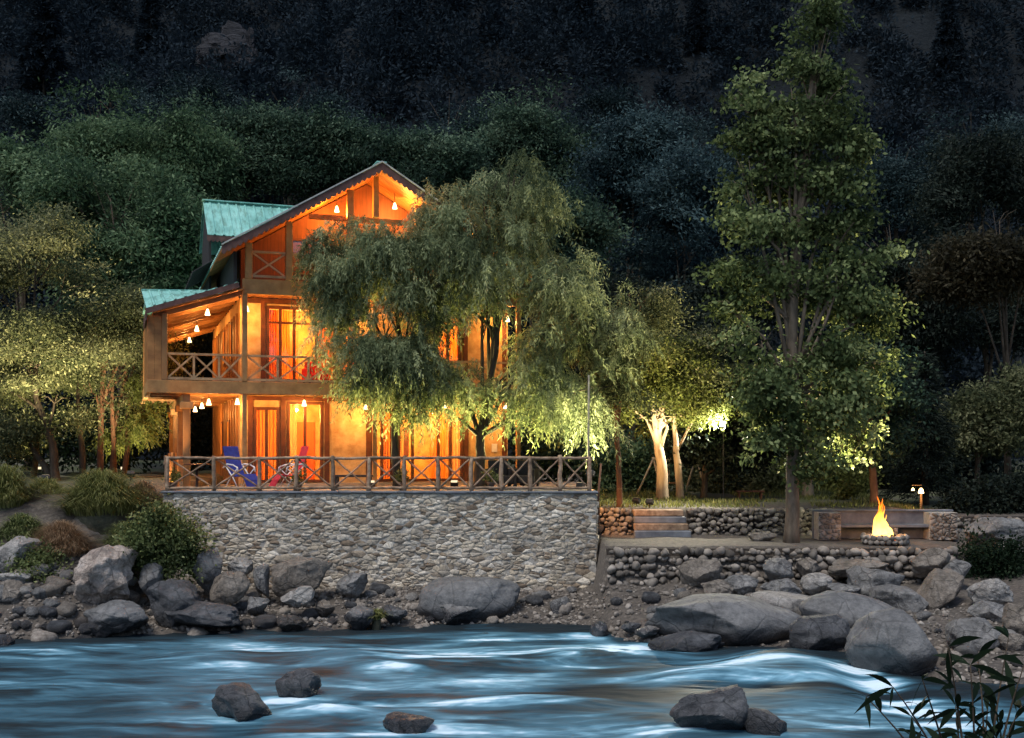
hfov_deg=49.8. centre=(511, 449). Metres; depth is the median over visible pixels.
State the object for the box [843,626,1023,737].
riverside plant
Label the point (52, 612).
cobble
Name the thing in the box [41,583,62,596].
cobble
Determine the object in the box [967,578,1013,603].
boulder
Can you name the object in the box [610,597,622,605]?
cobble
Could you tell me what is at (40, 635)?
cobble
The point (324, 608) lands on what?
boulder
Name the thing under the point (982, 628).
boulder
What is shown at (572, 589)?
cobble
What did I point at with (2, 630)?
cobble
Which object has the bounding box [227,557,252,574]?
boulder
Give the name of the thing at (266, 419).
door
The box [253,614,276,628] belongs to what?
cobble
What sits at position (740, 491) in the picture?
garden bench
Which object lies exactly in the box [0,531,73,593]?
bush
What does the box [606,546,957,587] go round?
cobble wall
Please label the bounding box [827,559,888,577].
boulder
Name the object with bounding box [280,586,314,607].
boulder
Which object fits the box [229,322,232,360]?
window
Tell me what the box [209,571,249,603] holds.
boulder
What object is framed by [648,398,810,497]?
yard tree
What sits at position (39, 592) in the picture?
cobble
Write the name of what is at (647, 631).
boulder
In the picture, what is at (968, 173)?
broadleaf tree
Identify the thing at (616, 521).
cobble wall
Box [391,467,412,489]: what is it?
potted plant
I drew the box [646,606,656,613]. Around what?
cobble
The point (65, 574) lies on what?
cobble
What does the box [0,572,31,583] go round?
boulder
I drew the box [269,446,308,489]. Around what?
folding chair
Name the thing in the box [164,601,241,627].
boulder
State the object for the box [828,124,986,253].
broadleaf tree
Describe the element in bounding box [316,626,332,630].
cobble
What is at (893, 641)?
boulder
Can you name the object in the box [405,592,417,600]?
cobble
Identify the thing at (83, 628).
cobble
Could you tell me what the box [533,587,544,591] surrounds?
cobble
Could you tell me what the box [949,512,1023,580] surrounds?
bush
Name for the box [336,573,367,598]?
boulder
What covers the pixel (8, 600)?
cobble
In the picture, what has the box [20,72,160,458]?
broadleaf tree
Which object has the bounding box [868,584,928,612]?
boulder
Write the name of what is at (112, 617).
boulder
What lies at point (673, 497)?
lawn grass
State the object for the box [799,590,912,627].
boulder
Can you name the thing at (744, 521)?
cobble wall
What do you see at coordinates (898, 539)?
fire ring
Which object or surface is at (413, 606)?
cobble
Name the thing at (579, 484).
floodlight
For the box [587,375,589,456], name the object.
bamboo pole
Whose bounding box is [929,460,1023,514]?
bush
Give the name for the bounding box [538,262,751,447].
broadleaf tree
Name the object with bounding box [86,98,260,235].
broadleaf tree
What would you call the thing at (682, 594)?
cobble
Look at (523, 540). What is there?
stone wall
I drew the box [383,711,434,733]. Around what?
boulder
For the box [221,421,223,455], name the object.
window
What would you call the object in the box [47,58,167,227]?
broadleaf tree
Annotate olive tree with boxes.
[0,195,131,481]
[38,272,203,477]
[87,331,177,472]
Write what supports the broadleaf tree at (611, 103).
on the hillside
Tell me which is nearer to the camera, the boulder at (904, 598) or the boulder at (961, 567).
the boulder at (904, 598)
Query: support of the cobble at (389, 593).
on the ground at (47, 512)
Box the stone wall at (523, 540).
[161,490,598,591]
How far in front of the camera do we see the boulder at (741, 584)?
27.22 m
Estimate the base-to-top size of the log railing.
1.021 m
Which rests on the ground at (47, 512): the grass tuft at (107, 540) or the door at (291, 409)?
the grass tuft at (107, 540)
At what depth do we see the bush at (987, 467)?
43.36 m
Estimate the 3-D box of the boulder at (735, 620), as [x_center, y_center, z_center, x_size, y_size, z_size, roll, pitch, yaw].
[4.885,3.954,25.145,3.344,1.370,2.454,0,0,32]
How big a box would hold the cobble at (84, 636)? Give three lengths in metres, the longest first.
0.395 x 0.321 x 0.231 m
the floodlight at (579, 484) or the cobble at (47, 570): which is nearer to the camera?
the cobble at (47, 570)
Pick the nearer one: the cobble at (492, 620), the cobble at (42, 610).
the cobble at (42, 610)
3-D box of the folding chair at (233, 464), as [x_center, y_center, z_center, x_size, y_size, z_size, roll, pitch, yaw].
[-7.546,0.509,30.854,1.000,1.218,0.664,0,0,35]
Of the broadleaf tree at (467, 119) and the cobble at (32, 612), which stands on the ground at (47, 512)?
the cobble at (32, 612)
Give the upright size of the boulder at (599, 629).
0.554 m
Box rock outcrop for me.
[195,20,268,91]
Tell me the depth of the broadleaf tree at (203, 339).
45.29 m
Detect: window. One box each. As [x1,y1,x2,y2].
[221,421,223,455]
[223,330,225,365]
[227,420,229,445]
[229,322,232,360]
[293,238,318,274]
[331,228,361,254]
[371,409,392,481]
[436,318,460,363]
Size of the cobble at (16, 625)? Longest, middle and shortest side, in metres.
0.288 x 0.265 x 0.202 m
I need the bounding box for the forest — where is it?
[0,0,1023,419]
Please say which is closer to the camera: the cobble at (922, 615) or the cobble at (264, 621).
the cobble at (922, 615)
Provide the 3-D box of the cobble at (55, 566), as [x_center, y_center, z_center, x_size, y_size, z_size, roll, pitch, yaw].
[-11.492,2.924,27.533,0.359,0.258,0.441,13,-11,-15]
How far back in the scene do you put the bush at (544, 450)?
39.14 m
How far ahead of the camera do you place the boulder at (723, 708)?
17.02 m
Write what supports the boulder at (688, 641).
in the river water
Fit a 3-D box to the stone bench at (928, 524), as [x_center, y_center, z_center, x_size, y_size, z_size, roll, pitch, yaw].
[10.400,2.085,30.853,3.960,0.810,0.833,0,0,0]
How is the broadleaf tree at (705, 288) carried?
on the ground at (47, 512)
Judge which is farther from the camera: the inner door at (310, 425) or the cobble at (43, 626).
the inner door at (310, 425)
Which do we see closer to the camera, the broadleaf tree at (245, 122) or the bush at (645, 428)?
the bush at (645, 428)
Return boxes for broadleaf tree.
[0,84,69,307]
[0,127,143,471]
[0,129,216,473]
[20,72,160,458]
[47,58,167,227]
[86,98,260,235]
[96,61,251,131]
[135,239,271,380]
[136,87,341,203]
[224,62,365,207]
[240,97,386,300]
[327,116,507,205]
[330,105,440,302]
[379,93,511,181]
[456,63,610,427]
[472,172,641,351]
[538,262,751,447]
[549,92,710,286]
[552,69,668,283]
[601,136,746,399]
[634,97,757,280]
[665,247,807,399]
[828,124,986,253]
[841,200,1003,418]
[893,114,1023,390]
[894,210,1023,478]
[903,95,1023,233]
[928,359,1023,483]
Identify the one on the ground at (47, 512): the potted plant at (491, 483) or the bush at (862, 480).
the bush at (862, 480)
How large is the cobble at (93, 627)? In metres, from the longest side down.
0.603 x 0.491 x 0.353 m
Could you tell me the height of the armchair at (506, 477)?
0.836 m
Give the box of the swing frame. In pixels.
[636,457,701,493]
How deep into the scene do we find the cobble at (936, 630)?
23.71 m
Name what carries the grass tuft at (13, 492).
on the ground at (47, 512)
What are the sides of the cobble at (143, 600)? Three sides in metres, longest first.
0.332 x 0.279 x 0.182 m
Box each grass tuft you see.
[0,463,49,510]
[0,512,46,541]
[18,519,104,561]
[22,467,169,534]
[25,476,70,494]
[93,520,139,566]
[129,480,163,511]
[368,607,391,629]
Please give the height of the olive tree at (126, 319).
7.073 m
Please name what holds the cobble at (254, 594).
on the ground at (47, 512)
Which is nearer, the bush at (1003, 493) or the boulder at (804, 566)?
the boulder at (804, 566)
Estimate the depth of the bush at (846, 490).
35.80 m
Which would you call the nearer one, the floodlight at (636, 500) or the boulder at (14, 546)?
the boulder at (14, 546)
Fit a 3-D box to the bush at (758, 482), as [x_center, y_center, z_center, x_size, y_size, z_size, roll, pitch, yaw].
[7.855,0.971,40.103,5.381,3.016,3.920,0,0,0]
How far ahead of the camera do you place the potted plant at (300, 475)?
30.47 m
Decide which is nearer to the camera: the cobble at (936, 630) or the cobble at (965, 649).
the cobble at (965, 649)
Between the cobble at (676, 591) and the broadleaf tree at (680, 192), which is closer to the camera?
the cobble at (676, 591)
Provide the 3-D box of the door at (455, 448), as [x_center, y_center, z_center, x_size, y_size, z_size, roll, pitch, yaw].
[-2.624,-0.240,35.308,2.170,2.480,0.230,0,0,-20]
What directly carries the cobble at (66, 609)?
on the ground at (47, 512)
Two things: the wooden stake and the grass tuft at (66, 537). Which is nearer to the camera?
the grass tuft at (66, 537)
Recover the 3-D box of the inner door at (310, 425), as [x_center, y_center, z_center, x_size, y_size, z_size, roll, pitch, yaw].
[-6.965,0.070,36.914,0.700,2.000,0.060,0,0,-20]
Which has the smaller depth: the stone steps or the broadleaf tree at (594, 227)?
the stone steps
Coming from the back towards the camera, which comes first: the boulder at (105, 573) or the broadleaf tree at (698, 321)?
the broadleaf tree at (698, 321)
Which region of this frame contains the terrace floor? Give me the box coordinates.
[170,478,594,490]
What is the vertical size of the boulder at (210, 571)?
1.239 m
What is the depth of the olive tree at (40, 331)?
35.10 m
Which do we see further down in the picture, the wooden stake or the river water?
the river water
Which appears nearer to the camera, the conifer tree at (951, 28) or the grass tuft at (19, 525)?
the grass tuft at (19, 525)
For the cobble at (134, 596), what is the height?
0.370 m
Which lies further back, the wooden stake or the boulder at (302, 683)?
the wooden stake
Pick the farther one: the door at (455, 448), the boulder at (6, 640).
the door at (455, 448)
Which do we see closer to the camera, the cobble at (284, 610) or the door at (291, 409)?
the cobble at (284, 610)
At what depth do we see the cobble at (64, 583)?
26.81 m
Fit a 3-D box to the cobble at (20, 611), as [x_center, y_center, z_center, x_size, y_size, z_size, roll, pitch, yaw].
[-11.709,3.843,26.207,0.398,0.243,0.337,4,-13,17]
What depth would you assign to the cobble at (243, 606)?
27.89 m
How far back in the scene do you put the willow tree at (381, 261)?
30.25 m
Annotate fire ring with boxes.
[860,532,910,545]
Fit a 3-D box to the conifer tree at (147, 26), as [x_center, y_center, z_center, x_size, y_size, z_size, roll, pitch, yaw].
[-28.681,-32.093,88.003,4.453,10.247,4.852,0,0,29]
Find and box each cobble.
[0,585,3,598]
[0,596,20,602]
[0,628,5,633]
[11,607,25,615]
[11,620,21,629]
[20,585,32,595]
[21,620,31,628]
[25,607,39,616]
[28,563,51,576]
[31,630,57,640]
[32,586,48,598]
[38,605,51,615]
[40,623,47,629]
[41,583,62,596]
[45,575,60,583]
[45,599,60,607]
[45,607,57,617]
[46,620,71,633]
[50,562,58,571]
[50,578,70,591]
[56,601,76,617]
[59,569,73,580]
[65,585,74,593]
[73,616,87,627]
[76,634,91,638]
[78,623,90,634]
[88,623,97,634]
[127,590,139,603]
[128,576,137,585]
[136,585,143,593]
[139,597,147,603]
[187,627,208,635]
[236,602,247,610]
[236,618,251,629]
[238,596,248,601]
[248,591,261,596]
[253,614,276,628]
[278,607,290,614]
[302,608,319,618]
[305,599,314,607]
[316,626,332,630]
[327,617,337,623]
[344,601,356,607]
[357,602,366,606]
[364,590,376,596]
[369,583,390,593]
[385,589,395,597]
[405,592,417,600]
[409,603,418,610]
[415,624,423,628]
[424,616,434,622]
[486,616,498,623]
[518,597,525,602]
[526,595,542,605]
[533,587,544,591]
[533,590,550,599]
[558,602,572,614]
[566,586,576,593]
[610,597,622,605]
[641,591,660,603]
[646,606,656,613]
[646,613,653,620]
[673,587,685,597]
[677,591,691,599]
[915,611,930,620]
[934,628,941,632]
[944,651,963,659]
[953,645,977,658]
[967,666,976,672]
[1009,662,1022,666]
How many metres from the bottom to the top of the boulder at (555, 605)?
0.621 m
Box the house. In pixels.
[139,161,531,486]
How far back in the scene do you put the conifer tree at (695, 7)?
91.61 m
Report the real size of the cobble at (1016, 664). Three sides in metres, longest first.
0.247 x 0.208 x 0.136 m
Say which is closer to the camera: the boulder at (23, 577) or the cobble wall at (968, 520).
the boulder at (23, 577)
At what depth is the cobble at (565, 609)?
28.14 m
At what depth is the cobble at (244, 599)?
28.50 m
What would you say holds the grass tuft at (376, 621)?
on the ground at (47, 512)
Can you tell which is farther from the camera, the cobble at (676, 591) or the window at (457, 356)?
the window at (457, 356)
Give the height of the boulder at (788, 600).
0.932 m
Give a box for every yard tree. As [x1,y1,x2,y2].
[563,280,702,506]
[569,329,744,500]
[647,318,766,499]
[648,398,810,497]
[772,380,860,496]
[808,335,943,504]
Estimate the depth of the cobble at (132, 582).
27.64 m
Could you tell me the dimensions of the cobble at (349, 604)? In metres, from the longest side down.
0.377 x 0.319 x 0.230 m
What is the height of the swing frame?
1.395 m
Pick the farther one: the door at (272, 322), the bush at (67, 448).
the bush at (67, 448)
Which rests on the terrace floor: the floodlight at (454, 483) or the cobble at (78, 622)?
the floodlight at (454, 483)
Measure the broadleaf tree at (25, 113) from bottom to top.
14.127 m
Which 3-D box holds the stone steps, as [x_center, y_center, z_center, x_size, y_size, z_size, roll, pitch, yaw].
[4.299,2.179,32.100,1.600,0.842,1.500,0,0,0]
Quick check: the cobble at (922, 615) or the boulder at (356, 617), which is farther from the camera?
the boulder at (356, 617)
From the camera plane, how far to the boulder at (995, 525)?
29.10 m
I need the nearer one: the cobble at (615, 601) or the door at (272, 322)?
the cobble at (615, 601)
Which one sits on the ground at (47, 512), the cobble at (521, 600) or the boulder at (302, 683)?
the cobble at (521, 600)
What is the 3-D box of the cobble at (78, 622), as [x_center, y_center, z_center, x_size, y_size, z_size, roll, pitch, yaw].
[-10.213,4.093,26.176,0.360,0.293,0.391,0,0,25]
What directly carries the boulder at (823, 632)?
on the ground at (47, 512)
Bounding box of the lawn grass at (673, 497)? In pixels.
[596,486,931,508]
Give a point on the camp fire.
(881, 528)
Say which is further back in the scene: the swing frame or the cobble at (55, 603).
the swing frame
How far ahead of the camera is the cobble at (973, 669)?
21.01 m
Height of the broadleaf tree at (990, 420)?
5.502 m
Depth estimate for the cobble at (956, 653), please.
21.85 m
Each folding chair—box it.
[222,446,256,489]
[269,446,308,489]
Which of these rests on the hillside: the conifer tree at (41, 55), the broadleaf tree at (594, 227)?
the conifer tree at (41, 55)
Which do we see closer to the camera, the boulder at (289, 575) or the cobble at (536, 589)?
the boulder at (289, 575)
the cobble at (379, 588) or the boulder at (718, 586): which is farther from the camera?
the cobble at (379, 588)
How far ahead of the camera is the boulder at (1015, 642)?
22.19 m
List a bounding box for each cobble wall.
[598,507,632,534]
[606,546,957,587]
[686,507,831,535]
[957,515,1023,531]
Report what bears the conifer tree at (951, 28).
on the hillside
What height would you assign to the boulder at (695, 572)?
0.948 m
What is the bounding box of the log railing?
[165,455,591,490]
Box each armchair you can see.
[302,362,329,382]
[485,460,516,489]
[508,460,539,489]
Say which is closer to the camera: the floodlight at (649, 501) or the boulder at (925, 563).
the boulder at (925, 563)
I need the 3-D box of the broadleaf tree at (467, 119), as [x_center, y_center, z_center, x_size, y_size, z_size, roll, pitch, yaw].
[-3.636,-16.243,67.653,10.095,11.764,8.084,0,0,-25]
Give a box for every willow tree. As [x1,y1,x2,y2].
[289,199,511,489]
[355,148,670,492]
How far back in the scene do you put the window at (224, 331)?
37.23 m
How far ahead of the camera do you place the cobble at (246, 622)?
26.89 m
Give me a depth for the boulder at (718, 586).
27.04 m
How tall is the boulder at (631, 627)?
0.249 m
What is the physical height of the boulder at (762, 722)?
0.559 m
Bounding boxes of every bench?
[335,475,372,489]
[735,490,763,499]
[809,509,957,539]
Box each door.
[254,407,279,482]
[266,306,335,379]
[278,330,297,378]
[287,401,322,482]
[297,422,314,479]
[398,404,463,480]
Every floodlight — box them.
[127,471,134,480]
[450,480,457,486]
[576,482,584,486]
[632,498,640,503]
[645,499,653,507]
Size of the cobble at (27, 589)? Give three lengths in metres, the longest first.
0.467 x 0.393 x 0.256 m
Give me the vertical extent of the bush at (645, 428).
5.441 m
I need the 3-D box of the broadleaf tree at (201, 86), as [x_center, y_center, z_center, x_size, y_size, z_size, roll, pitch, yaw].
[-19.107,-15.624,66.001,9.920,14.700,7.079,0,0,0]
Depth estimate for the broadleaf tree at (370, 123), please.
63.51 m
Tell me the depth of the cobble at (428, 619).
27.53 m
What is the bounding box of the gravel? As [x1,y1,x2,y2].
[0,555,1023,684]
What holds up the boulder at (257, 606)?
on the ground at (47, 512)
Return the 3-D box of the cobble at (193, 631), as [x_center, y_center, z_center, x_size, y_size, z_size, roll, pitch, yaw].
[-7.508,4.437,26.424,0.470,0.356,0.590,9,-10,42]
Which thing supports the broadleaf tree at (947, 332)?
on the ground at (47, 512)
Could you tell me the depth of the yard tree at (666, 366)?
35.23 m
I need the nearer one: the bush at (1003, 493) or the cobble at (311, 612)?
the cobble at (311, 612)
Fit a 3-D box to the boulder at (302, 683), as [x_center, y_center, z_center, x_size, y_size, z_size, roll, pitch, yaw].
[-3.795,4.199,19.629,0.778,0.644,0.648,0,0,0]
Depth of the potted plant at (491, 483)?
30.44 m
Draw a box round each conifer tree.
[0,0,78,141]
[125,0,171,75]
[682,0,716,55]
[876,348,968,505]
[927,0,975,89]
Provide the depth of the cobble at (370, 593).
29.03 m
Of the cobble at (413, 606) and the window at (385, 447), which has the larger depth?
the window at (385, 447)
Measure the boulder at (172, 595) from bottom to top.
1.120 m
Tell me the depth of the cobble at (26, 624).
25.80 m
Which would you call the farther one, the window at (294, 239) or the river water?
the window at (294, 239)
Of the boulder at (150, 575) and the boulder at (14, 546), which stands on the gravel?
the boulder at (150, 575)
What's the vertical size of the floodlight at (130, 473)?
0.422 m
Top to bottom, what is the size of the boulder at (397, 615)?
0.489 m
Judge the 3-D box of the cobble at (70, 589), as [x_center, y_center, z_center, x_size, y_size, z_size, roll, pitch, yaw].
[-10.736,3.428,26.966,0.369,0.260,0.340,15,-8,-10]
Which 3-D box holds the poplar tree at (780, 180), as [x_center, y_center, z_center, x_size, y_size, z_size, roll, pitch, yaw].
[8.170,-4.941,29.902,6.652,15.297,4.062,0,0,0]
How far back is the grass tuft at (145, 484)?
30.22 m
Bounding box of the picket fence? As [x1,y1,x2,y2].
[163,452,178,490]
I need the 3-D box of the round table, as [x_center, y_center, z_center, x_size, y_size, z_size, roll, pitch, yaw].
[-8.941,0.759,31.300,0.740,0.730,0.740,0,0,0]
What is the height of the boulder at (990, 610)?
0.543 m
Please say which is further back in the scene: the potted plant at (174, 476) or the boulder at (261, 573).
the potted plant at (174, 476)
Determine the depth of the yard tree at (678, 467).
35.56 m
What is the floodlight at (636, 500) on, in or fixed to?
on the ground at (47, 512)
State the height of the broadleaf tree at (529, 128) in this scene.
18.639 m
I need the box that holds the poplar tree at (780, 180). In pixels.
[689,0,929,542]
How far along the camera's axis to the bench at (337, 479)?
30.92 m
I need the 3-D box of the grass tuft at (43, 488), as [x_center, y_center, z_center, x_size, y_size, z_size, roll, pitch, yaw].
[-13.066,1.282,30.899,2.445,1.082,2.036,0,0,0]
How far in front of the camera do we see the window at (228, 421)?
35.74 m
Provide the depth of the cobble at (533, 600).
28.70 m
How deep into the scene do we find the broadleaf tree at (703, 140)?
63.08 m
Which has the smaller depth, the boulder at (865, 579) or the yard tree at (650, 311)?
the boulder at (865, 579)
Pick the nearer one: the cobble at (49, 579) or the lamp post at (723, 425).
the cobble at (49, 579)
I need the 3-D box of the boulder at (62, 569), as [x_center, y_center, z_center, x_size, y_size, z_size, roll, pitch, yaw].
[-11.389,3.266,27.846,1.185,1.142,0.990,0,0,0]
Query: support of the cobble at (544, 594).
on the ground at (47, 512)
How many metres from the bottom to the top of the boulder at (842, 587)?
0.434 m
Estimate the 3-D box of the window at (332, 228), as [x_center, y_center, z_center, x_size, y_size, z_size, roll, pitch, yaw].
[-5.126,-6.130,34.293,1.000,1.500,0.046,0,0,-20]
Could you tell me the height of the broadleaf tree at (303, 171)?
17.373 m
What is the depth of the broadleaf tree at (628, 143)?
52.99 m
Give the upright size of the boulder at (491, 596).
1.332 m
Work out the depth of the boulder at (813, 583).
26.95 m
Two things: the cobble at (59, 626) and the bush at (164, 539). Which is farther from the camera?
the bush at (164, 539)
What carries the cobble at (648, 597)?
on the ground at (47, 512)
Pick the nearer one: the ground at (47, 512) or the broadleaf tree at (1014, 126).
the ground at (47, 512)
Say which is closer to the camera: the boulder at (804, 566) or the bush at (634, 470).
the boulder at (804, 566)
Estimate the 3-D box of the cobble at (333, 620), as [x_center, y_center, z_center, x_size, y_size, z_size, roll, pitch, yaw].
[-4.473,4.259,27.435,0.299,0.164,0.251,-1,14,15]
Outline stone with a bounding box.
[748,532,776,540]
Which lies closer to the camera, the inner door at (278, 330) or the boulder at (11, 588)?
the boulder at (11, 588)
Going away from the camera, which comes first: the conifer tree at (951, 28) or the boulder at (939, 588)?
the boulder at (939, 588)
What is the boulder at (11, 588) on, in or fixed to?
on the gravel
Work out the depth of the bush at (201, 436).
46.29 m
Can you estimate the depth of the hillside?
90.65 m
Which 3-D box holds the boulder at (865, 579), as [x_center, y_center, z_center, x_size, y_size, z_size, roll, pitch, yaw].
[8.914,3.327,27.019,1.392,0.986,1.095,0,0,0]
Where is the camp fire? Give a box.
[872,497,895,536]
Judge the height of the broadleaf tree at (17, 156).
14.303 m
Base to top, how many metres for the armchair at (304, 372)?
0.748 m
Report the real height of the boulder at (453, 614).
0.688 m
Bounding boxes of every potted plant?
[161,467,181,489]
[286,465,307,490]
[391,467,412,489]
[481,468,503,490]
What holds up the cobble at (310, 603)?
on the ground at (47, 512)
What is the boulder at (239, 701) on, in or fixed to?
in the river water
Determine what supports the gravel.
on the ground at (47, 512)
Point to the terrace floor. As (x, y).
(552, 484)
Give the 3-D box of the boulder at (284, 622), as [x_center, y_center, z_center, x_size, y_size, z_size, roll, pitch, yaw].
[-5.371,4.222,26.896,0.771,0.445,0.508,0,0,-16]
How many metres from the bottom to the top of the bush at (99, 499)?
1.772 m
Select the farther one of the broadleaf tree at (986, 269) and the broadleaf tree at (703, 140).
the broadleaf tree at (703, 140)
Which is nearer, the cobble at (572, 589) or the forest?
the cobble at (572, 589)
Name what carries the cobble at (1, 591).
on the ground at (47, 512)
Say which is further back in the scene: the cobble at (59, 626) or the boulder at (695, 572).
the boulder at (695, 572)
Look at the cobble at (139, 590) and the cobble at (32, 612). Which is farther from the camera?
the cobble at (139, 590)
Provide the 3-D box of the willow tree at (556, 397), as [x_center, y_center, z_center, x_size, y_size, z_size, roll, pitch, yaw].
[0.156,-3.759,31.549,8.343,9.859,5.785,0,0,-38]
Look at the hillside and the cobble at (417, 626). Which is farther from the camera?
the hillside
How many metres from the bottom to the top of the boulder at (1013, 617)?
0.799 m
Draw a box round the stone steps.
[632,509,690,537]
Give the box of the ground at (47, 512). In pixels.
[0,458,1023,683]
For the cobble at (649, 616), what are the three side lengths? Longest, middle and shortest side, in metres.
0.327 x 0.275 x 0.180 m
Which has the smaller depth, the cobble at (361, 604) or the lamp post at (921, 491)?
the cobble at (361, 604)
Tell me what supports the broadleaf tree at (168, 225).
on the ground at (47, 512)
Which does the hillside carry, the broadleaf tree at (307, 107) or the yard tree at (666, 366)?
the broadleaf tree at (307, 107)
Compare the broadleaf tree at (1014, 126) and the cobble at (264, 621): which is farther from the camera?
the broadleaf tree at (1014, 126)
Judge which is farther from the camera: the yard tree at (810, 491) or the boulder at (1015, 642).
the yard tree at (810, 491)
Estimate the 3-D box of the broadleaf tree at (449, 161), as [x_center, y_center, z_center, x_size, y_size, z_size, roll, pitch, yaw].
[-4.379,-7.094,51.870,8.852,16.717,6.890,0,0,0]
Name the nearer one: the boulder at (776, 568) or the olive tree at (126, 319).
the boulder at (776, 568)
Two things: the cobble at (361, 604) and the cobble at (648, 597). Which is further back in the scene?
the cobble at (361, 604)
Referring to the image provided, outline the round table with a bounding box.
[184,464,209,489]
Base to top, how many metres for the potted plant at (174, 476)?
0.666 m
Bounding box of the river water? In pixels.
[0,623,1023,737]
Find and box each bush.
[0,392,168,474]
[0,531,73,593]
[109,493,220,583]
[136,340,211,470]
[508,410,628,481]
[570,418,691,493]
[605,391,890,476]
[668,456,801,493]
[768,454,889,493]
[828,478,860,499]
[869,419,1023,489]
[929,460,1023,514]
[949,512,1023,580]
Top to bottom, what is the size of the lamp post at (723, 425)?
2.591 m
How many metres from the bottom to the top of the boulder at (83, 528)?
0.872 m
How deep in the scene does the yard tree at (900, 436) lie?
33.54 m
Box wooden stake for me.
[597,463,601,523]
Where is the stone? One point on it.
(762, 536)
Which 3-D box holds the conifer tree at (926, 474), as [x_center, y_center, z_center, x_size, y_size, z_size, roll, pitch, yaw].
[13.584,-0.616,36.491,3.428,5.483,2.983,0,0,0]
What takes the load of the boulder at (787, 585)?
on the ground at (47, 512)
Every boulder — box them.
[0,536,42,572]
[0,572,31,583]
[0,580,26,600]
[0,634,14,645]
[51,561,65,574]
[72,518,99,537]
[73,544,138,603]
[83,600,148,637]
[138,563,163,594]
[146,579,200,627]
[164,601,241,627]
[193,547,222,593]
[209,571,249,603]
[211,682,271,721]
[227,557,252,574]
[247,597,269,614]
[253,563,269,597]
[270,556,331,598]
[275,668,321,697]
[276,614,307,630]
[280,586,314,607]
[315,599,334,616]
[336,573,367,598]
[344,606,374,629]
[380,604,407,623]
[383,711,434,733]
[416,576,519,623]
[440,604,478,624]
[549,596,570,613]
[589,621,608,636]
[621,622,641,632]
[635,625,659,637]
[644,593,800,645]
[648,631,724,651]
[669,684,748,729]
[677,559,722,587]
[700,579,733,593]
[725,575,758,594]
[743,708,786,735]
[750,590,809,614]
[760,578,801,593]
[763,558,793,579]
[789,614,850,650]
[795,558,821,576]
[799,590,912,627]
[800,572,832,594]
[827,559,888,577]
[827,583,860,592]
[844,608,938,675]
[846,566,904,595]
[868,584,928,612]
[909,548,950,577]
[916,568,964,609]
[942,559,971,576]
[945,617,1000,651]
[964,517,1023,547]
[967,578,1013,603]
[967,601,1003,622]
[998,633,1023,650]
[1002,602,1023,635]
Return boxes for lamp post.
[719,421,728,498]
[911,485,923,508]
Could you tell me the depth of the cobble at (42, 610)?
26.06 m
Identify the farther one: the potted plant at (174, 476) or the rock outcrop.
the rock outcrop
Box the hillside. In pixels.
[0,0,1023,460]
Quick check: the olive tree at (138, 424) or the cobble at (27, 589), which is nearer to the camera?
the cobble at (27, 589)
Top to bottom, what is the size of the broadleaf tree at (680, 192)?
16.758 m
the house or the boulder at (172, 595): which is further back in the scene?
the house
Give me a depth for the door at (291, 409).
33.92 m

